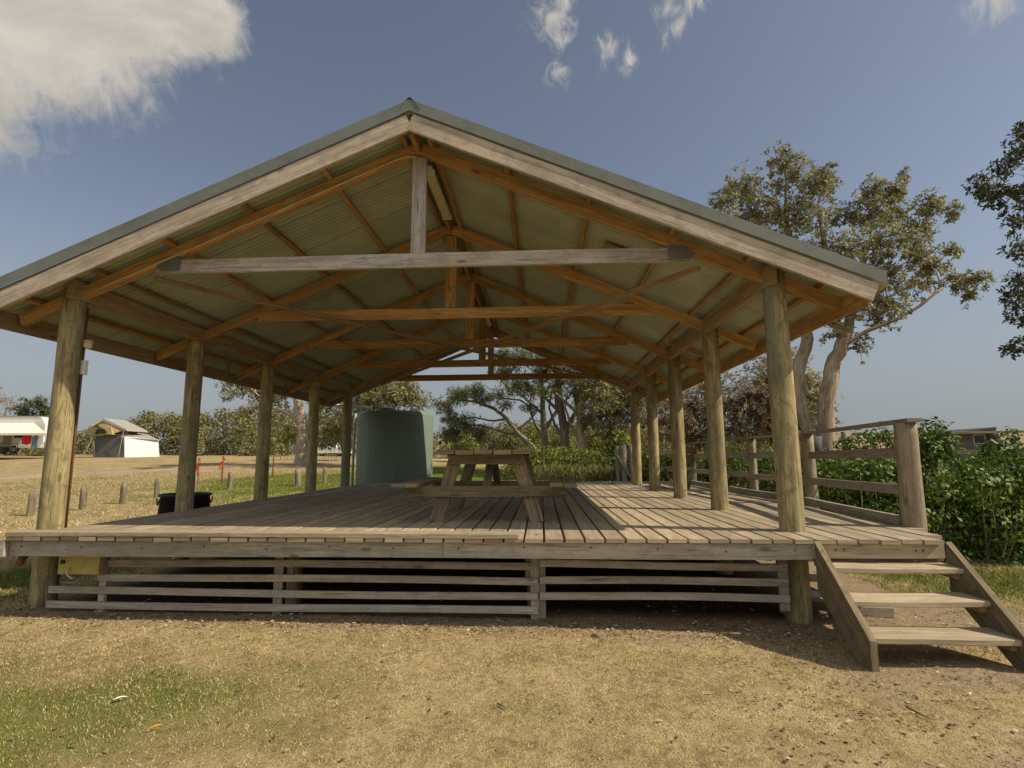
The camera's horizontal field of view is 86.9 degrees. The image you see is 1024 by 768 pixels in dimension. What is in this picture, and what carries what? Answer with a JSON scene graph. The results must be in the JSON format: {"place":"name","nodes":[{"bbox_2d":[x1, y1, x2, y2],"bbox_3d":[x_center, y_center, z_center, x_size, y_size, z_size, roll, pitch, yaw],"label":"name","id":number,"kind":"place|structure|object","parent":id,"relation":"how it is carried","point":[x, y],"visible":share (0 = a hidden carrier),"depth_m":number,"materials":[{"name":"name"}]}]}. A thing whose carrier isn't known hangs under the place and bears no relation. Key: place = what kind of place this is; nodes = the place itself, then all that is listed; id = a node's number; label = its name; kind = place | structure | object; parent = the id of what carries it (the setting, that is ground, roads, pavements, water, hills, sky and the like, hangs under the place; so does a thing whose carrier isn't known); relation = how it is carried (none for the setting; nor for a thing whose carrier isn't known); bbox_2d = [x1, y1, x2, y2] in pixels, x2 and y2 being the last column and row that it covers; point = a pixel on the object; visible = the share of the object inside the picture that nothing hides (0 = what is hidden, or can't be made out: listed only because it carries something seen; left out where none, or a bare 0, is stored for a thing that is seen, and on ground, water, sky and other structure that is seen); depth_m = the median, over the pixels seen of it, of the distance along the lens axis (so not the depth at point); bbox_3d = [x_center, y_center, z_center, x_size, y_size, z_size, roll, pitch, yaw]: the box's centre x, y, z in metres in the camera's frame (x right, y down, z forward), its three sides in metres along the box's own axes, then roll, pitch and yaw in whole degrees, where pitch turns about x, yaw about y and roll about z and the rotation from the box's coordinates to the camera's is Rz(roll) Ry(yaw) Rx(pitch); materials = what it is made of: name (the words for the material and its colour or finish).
{"place":"outdoors","nodes":[
{"label":"outdoors","id":0,"kind":"place"},
{"bbox_2d":[0,458,447,478],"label":"dirt road","id":1,"kind":"structure","parent":0,"point":[112,472],"depth_m":27.12,"materials":[{"name":"beige soil"}]},
{"bbox_2d":[0,433,1023,767],"bbox_3d":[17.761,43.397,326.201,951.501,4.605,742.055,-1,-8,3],"label":"ground","id":2,"kind":"structure","parent":0,"point":[634,613],"depth_m":3.77,"materials":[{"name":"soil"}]},
{"bbox_2d":[0,443,19,452],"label":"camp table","id":3,"kind":"object","parent":2,"relation":"on","point":[5,449],"visible":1,"depth_m":41.40,"materials":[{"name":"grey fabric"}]},
{"bbox_2d":[0,386,26,454],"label":"camp tree","id":4,"kind":"object","parent":2,"relation":"on","point":[6,408],"visible":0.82,"depth_m":59.19,"materials":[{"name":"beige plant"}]},
{"bbox_2d":[0,416,48,453],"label":"caravan","id":5,"kind":"object","parent":2,"relation":"on","point":[13,429],"visible":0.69,"depth_m":42.93,"materials":[{"name":"white paint"}]},
{"bbox_2d":[2,435,11,446],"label":"door","id":6,"kind":"structure","parent":5,"relation":"in","point":[6,438],"depth_m":42.98,"materials":[{"name":"brown fabric"}]},
{"bbox_2d":[21,435,31,444],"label":"towel","id":7,"kind":"object","parent":5,"relation":"hanging from","point":[26,439],"visible":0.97,"depth_m":40.95,"materials":[{"name":"red fabric"}]},
{"bbox_2d":[31,435,38,448],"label":"towel","id":8,"kind":"object","parent":5,"relation":"hanging from","point":[35,442],"visible":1,"depth_m":40.89,"materials":[{"name":"blue fabric"}]},
{"bbox_2d":[11,394,49,450],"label":"camp tree","id":9,"kind":"object","parent":2,"relation":"on","point":[23,410],"visible":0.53,"depth_m":58.23,"materials":[{"name":"green plant"}]},
{"bbox_2d":[26,491,37,515],"bbox_3d":[-12.268,3.153,13.786,0.170,0.820,0.179,8,-10,-40],"label":"bollard","id":10,"kind":"object","parent":2,"relation":"on","point":[31,504],"visible":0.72,"depth_m":13.74,"materials":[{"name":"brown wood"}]},
{"bbox_2d":[78,487,87,509],"bbox_3d":[-11.707,3.227,14.741,0.179,0.820,0.171,6,-5,-37],"label":"bollard","id":11,"kind":"object","parent":2,"relation":"on","point":[83,497],"visible":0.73,"depth_m":14.69,"materials":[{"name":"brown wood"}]},
{"bbox_2d":[83,418,160,457],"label":"camper tent","id":12,"kind":"object","parent":2,"relation":"on","point":[126,439],"visible":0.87,"depth_m":47.06,"materials":[{"name":"grey fabric"}]},
{"bbox_2d":[95,429,106,433],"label":"tent window","id":13,"kind":"structure","parent":12,"relation":"in","point":[99,431],"depth_m":46.61,"materials":[{"name":"fabric"}]},
{"bbox_2d":[119,482,127,503],"bbox_3d":[-11.468,3.321,15.927,0.239,0.832,0.173,-9,-12,48],"label":"bollard","id":14,"kind":"object","parent":2,"relation":"on","point":[123,492],"visible":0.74,"depth_m":15.88,"materials":[{"name":"beige wood"}]},
{"bbox_2d":[154,478,160,497],"bbox_3d":[-11.387,3.430,17.331,0.171,0.820,0.179,2,-6,-20],"label":"bollard","id":15,"kind":"object","parent":2,"relation":"on","point":[157,482],"visible":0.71,"depth_m":17.28,"materials":[{"name":"beige wood"}]},
{"bbox_2d":[0,471,355,535],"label":"grass","id":16,"kind":"structure","parent":2,"relation":"on","point":[151,497],"depth_m":19.38,"materials":[{"name":"plant"}]},
{"bbox_2d":[156,492,212,513],"bbox_3d":[-5.888,2.393,9.699,0.840,0.840,0.840,-1,-8,3],"label":"black tub","id":17,"kind":"object","parent":2,"relation":"on","point":[166,502],"visible":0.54,"depth_m":9.47,"materials":[{"name":"plastic"}]},
{"bbox_2d":[194,477,197,491],"bbox_3d":[-10.534,3.482,17.895,0.171,0.820,0.179,0,-9,-2],"label":"bollard","id":18,"kind":"object","parent":2,"relation":"on","point":[196,478],"visible":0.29,"depth_m":17.90,"materials":[{"name":"beige wood"}]},
{"bbox_2d":[196,458,200,484],"bbox_3d":[-12.162,3.492,20.890,0.252,1.250,0.080,-1,-8,3],"label":"marker stake","id":19,"kind":"object","parent":2,"relation":"on","point":[198,466],"visible":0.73,"depth_m":20.91,"materials":[{"name":"metal"}]},
{"bbox_2d":[219,456,225,481],"bbox_3d":[-11.748,3.554,21.871,0.262,1.250,0.078,-1,-8,3],"label":"marker stake","id":20,"kind":"object","parent":2,"relation":"on","point":[221,466],"visible":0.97,"depth_m":21.89,"materials":[{"name":"metal"}]},
{"bbox_2d":[227,472,232,488],"bbox_3d":[-10.276,3.621,19.671,0.179,0.820,0.171,-5,-9,38],"label":"bollard","id":21,"kind":"object","parent":2,"relation":"on","point":[230,479],"visible":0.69,"depth_m":19.63,"materials":[{"name":"beige wood"}]},
{"bbox_2d":[272,457,273,478],"bbox_3d":[-10.310,3.710,23.304,0.045,1.100,0.045,-1,-8,3],"label":"marker stake","id":22,"kind":"object","parent":2,"relation":"on","point":[273,468],"visible":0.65,"depth_m":23.30,"materials":[{"name":"wood"}]},
{"bbox_2d":[274,436,293,451],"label":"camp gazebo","id":23,"kind":"object","parent":2,"relation":"on","point":[291,447],"visible":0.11,"depth_m":47.42,"materials":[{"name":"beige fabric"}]},
{"bbox_2d":[275,421,296,459],"bbox_3d":[-15.743,4.032,38.717,2.336,2.922,1.915,3,-8,-22],"label":"bush","id":24,"kind":"object","parent":2,"relation":"on","point":[285,438],"visible":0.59,"depth_m":38.47,"materials":[{"name":"green plant"}]},
{"bbox_2d":[294,469,300,485],"bbox_3d":[-8.153,3.662,20.561,0.242,0.820,0.230,1,-6,-20],"label":"bollard","id":25,"kind":"object","parent":2,"relation":"on","point":[297,477],"visible":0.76,"depth_m":20.48,"materials":[{"name":"beige wood"}]},
{"bbox_2d":[212,373,432,465],"bbox_3d":[-11.120,0.684,30.940,13.520,8.105,7.031,-1,-8,3],"label":"shade tree","id":26,"kind":"object","parent":2,"relation":"on","point":[399,390],"visible":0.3,"depth_m":30.18,"materials":[{"name":"green plant"}]},
{"bbox_2d":[323,467,326,482],"bbox_3d":[-7.454,3.733,21.533,0.171,0.820,0.179,3,-10,-32],"label":"bollard","id":27,"kind":"object","parent":2,"relation":"on","point":[324,474],"visible":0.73,"depth_m":21.48,"materials":[{"name":"beige wood"}]},
{"bbox_2d":[318,443,351,455],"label":"parked car","id":28,"kind":"object","parent":2,"relation":"on","point":[323,452],"visible":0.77,"depth_m":44.55,"materials":[{"name":"white paint"}]},
{"bbox_2d":[318,424,356,460],"bbox_3d":[-12.291,3.995,37.533,2.978,2.760,2.109,-1,-8,3],"label":"bush","id":29,"kind":"object","parent":2,"relation":"on","point":[338,443],"visible":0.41,"depth_m":37.28,"materials":[{"name":"green plant"}]},
{"bbox_2d":[332,404,432,484],"bbox_3d":[-3.733,2.057,15.842,2.805,2.950,2.187,-1,-8,3],"label":"water tank","id":30,"kind":"object","parent":2,"relation":"on","point":[394,445],"visible":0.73,"depth_m":14.93,"materials":[{"name":"green metal"}]},
{"bbox_2d":[0,404,800,457],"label":"coastal scrub","id":31,"kind":"object","parent":2,"relation":"on","point":[248,424],"visible":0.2,"depth_m":53.56,"materials":[{"name":"green plant"}]},
{"bbox_2d":[434,439,442,451],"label":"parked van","id":32,"kind":"object","parent":2,"relation":"on","point":[439,440],"visible":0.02,"depth_m":47.12,"materials":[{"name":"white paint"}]},
{"bbox_2d":[0,97,888,623],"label":"picnic shelter","id":33,"kind":"object","parent":2,"relation":"on","point":[348,267],"visible":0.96,"depth_m":6.80,"materials":[{"name":"brown wood"}]},
{"bbox_2d":[427,166,451,219],"bbox_3d":[-0.917,-2.375,6.788,0.120,0.102,1.200,-1,-8,3],"label":"batten light","id":34,"kind":"object","parent":33,"relation":"attached to","point":[434,185],"visible":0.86,"depth_m":6.65,"materials":[{"name":"white paint"}]},
{"bbox_2d":[486,318,491,325],"bbox_3d":[-0.582,-1.546,12.923,0.120,0.102,0.900,-1,-8,3],"label":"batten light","id":35,"kind":"object","parent":33,"relation":"attached to","point":[488,322],"visible":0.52,"depth_m":13.02,"materials":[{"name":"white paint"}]},
{"bbox_2d":[446,432,483,449],"bbox_3d":[-3.071,4.241,36.038,2.427,2.084,1.991,-4,-8,24],"label":"bush","id":36,"kind":"object","parent":2,"relation":"on","point":[461,445],"visible":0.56,"depth_m":35.71,"materials":[{"name":"green plant"}]},
{"bbox_2d":[0,481,944,619],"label":"timber deck","id":37,"kind":"structure","parent":2,"relation":"on","point":[621,520],"depth_m":5.17,"materials":[{"name":"wood"}]},
{"bbox_2d":[57,556,106,583],"bbox_3d":[-4.229,1.787,5.286,0.435,0.316,0.122,-1,-8,3],"label":"utility box","id":38,"kind":"object","parent":37,"relation":"attached to","point":[67,566],"visible":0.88,"depth_m":5.27,"materials":[{"name":"yellow plastic"}]},
{"bbox_2d":[391,449,576,521],"bbox_3d":[-0.245,1.246,6.737,2.016,0.825,1.900,-1,-8,4],"label":"picnic table","id":39,"kind":"object","parent":37,"relation":"on","point":[526,486],"visible":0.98,"depth_m":6.09,"materials":[{"name":"brown wood"}]},
{"bbox_2d":[661,447,697,488],"bbox_3d":[3.928,1.967,12.708,0.514,0.953,1.500,-1,-8,3],"label":"park bench","id":40,"kind":"object","parent":37,"relation":"on","point":[692,457],"visible":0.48,"depth_m":12.12,"materials":[{"name":"brown wood"}]},
{"bbox_2d":[659,418,927,560],"bbox_3d":[4.559,1.992,10.045,1.603,2.051,9.481,-1,-8,3],"label":"deck railing","id":41,"kind":"object","parent":37,"relation":"attached to","point":[908,487],"visible":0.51,"depth_m":6.55,"materials":[{"name":"brown wood"}]},
{"bbox_2d":[809,430,821,451],"bbox_3d":[4.836,0.911,8.658,0.251,0.356,0.248,-1,-8,3],"label":"grey bucket","id":42,"kind":"object","parent":41,"relation":"hanging from","point":[817,443],"visible":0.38,"depth_m":8.55,"materials":[{"name":"plastic"}]},
{"bbox_2d":[428,381,539,459],"bbox_3d":[-1.212,2.238,27.882,6.629,4.840,3.570,-1,-8,3],"label":"spreading tree","id":43,"kind":"object","parent":2,"relation":"on","point":[462,395],"visible":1,"depth_m":27.90,"materials":[{"name":"green plant"}]},
{"bbox_2d":[485,428,529,449],"bbox_3d":[-0.284,3.865,33.956,2.789,2.417,2.141,-1,-8,3],"label":"bush","id":44,"kind":"object","parent":2,"relation":"on","point":[505,441],"visible":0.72,"depth_m":33.53,"materials":[{"name":"green plant"}]},
{"bbox_2d":[0,554,1023,657],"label":"side grass","id":45,"kind":"structure","parent":2,"relation":"on","point":[22,589],"depth_m":6.60,"materials":[{"name":"green plant"}]},
{"bbox_2d":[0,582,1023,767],"bbox_3d":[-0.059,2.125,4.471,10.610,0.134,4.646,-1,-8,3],"label":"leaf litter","id":46,"kind":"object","parent":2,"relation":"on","point":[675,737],"visible":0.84,"depth_m":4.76,"materials":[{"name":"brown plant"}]},
{"bbox_2d":[486,347,570,469],"bbox_3d":[0.899,0.913,26.663,4.428,7.002,4.295,-1,-8,3],"label":"upright tree","id":47,"kind":"object","parent":2,"relation":"on","point":[527,387],"visible":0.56,"depth_m":26.55,"materials":[{"name":"green plant"}]},
{"bbox_2d":[512,418,550,455],"bbox_3d":[1.375,3.696,35.777,2.852,3.068,2.379,-5,-9,34],"label":"bush","id":48,"kind":"object","parent":2,"relation":"on","point":[532,439],"visible":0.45,"depth_m":35.54,"materials":[{"name":"green plant"}]},
{"bbox_2d":[524,354,594,458],"bbox_3d":[2.290,1.229,25.937,3.505,6.310,4.462,-1,-8,3],"label":"upright tree","id":49,"kind":"object","parent":2,"relation":"on","point":[563,432],"visible":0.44,"depth_m":25.67,"materials":[{"name":"green plant"}]},
{"bbox_2d":[549,432,576,456],"bbox_3d":[3.049,3.877,32.655,2.481,2.178,1.968,-1,-8,3],"label":"bush","id":50,"kind":"object","parent":2,"relation":"on","point":[555,443],"visible":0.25,"depth_m":32.46,"materials":[{"name":"green plant"}]},
{"bbox_2d":[534,461,629,481],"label":"reedy undergrowth","id":51,"kind":"object","parent":2,"relation":"on","point":[575,473],"visible":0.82,"depth_m":16.81,"materials":[{"name":"green plant"}]},
{"bbox_2d":[574,425,608,458],"bbox_3d":[4.798,3.512,30.684,2.766,2.580,2.276,-1,-8,3],"label":"bush","id":52,"kind":"object","parent":2,"relation":"on","point":[596,442],"visible":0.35,"depth_m":30.30,"materials":[{"name":"green plant"}]},
{"bbox_2d":[555,368,666,458],"bbox_3d":[4.585,1.209,24.866,5.226,6.139,5.165,-1,-8,3],"label":"upright tree","id":53,"kind":"object","parent":2,"relation":"on","point":[608,398],"visible":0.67,"depth_m":24.32,"materials":[{"name":"green plant"}]},
{"bbox_2d":[601,428,642,461],"bbox_3d":[4.399,2.864,21.582,1.666,2.237,1.274,-1,-8,3],"label":"bush","id":54,"kind":"object","parent":2,"relation":"on","point":[619,439],"visible":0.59,"depth_m":21.42,"materials":[{"name":"green plant"}]},
{"bbox_2d":[613,444,632,480],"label":"old gate","id":55,"kind":"structure","parent":2,"relation":"on","point":[623,462],"depth_m":16.01,"materials":[{"name":"grey wood"}]},
{"bbox_2d":[499,441,800,486],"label":"shrubs","id":56,"kind":"object","parent":2,"relation":"on","point":[577,456],"visible":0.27,"depth_m":20.71,"materials":[{"name":"green plant"}]},
{"bbox_2d":[639,371,739,454],"bbox_3d":[6.547,1.535,19.768,4.354,4.891,3.422,6,-10,-41],"label":"dry tree","id":57,"kind":"object","parent":2,"relation":"on","point":[694,415],"visible":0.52,"depth_m":19.31,"materials":[{"name":"brown plant"}]},
{"bbox_2d":[705,340,818,451],"bbox_3d":[9.493,0.981,19.366,4.885,6.021,3.771,-1,-8,3],"label":"dry tree","id":58,"kind":"object","parent":2,"relation":"on","point":[753,404],"visible":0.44,"depth_m":19.05,"materials":[{"name":"brown plant"}]},
{"bbox_2d":[798,368,844,436],"bbox_3d":[10.420,1.686,18.341,1.930,4.435,1.988,-1,-8,3],"label":"banksia","id":59,"kind":"object","parent":2,"relation":"on","point":[812,401],"visible":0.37,"depth_m":18.27,"materials":[{"name":"green plant"}]},
{"bbox_2d":[705,139,996,461],"bbox_3d":[8.908,-1.547,14.529,7.514,10.182,3.296,-1,-8,3],"label":"banksia tree","id":60,"kind":"object","parent":2,"relation":"on","point":[842,332],"visible":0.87,"depth_m":14.47,"materials":[{"name":"green plant"}]},
{"bbox_2d":[811,597,893,607],"bbox_3d":[3.459,2.303,5.715,0.939,0.030,0.140,-4,-9,28],"label":"loose plank","id":61,"kind":"object","parent":2,"relation":"on","point":[819,600],"visible":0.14,"depth_m":5.75,"materials":[{"name":"brown wood"}]},
{"bbox_2d":[726,416,1023,566],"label":"hedge","id":62,"kind":"object","parent":2,"relation":"on","point":[984,496],"visible":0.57,"depth_m":8.38,"materials":[{"name":"green plant"}]},
{"bbox_2d":[858,607,893,617],"bbox_3d":[3.526,2.218,5.303,0.331,0.090,0.160,-1,-8,8],"label":"timber offcut","id":63,"kind":"object","parent":2,"relation":"on","point":[878,611],"visible":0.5,"depth_m":5.22,"materials":[{"name":"brown wood"}]},
{"bbox_2d":[905,706,930,719],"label":"twig","id":64,"kind":"object","parent":2,"relation":"on","point":[917,712],"visible":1,"depth_m":3.23,"materials":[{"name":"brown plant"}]},
{"bbox_2d":[814,541,1023,671],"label":"timber steps","id":65,"kind":"structure","parent":2,"relation":"on","point":[972,593],"depth_m":4.19,"materials":[{"name":"brown wood"}]},
{"bbox_2d":[841,430,1023,460],"bbox_3d":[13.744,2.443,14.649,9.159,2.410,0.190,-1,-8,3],"label":"building","id":66,"kind":"structure","parent":2,"relation":"on","point":[963,432],"depth_m":14.76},
{"bbox_2d":[887,427,1004,460],"bbox_3d":[20.760,3.552,26.128,3.173,2.723,3.700,-1,-8,3],"label":"dark hut","id":67,"kind":"object","parent":2,"relation":"on","point":[978,439],"visible":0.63,"depth_m":24.73,"materials":[{"name":"brown"}]},
{"bbox_2d":[972,434,985,443],"bbox_3d":[21.391,2.529,24.736,0.550,0.433,0.070,-1,-8,3],"label":"window","id":68,"kind":"structure","parent":67,"relation":"in","point":[977,438],"depth_m":24.71,"materials":[{"name":"grey glass"}]},
{"bbox_2d":[960,121,1023,360],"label":"overhanging tree","id":69,"kind":"object","parent":2,"relation":"on","point":[981,192],"visible":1,"depth_m":10.76,"materials":[{"name":"green plant"}]},
{"bbox_2d":[0,0,1023,454],"label":"sky","id":70,"kind":"structure","parent":0,"point":[113,113],"materials":[{"name":"blue"}]}
]}

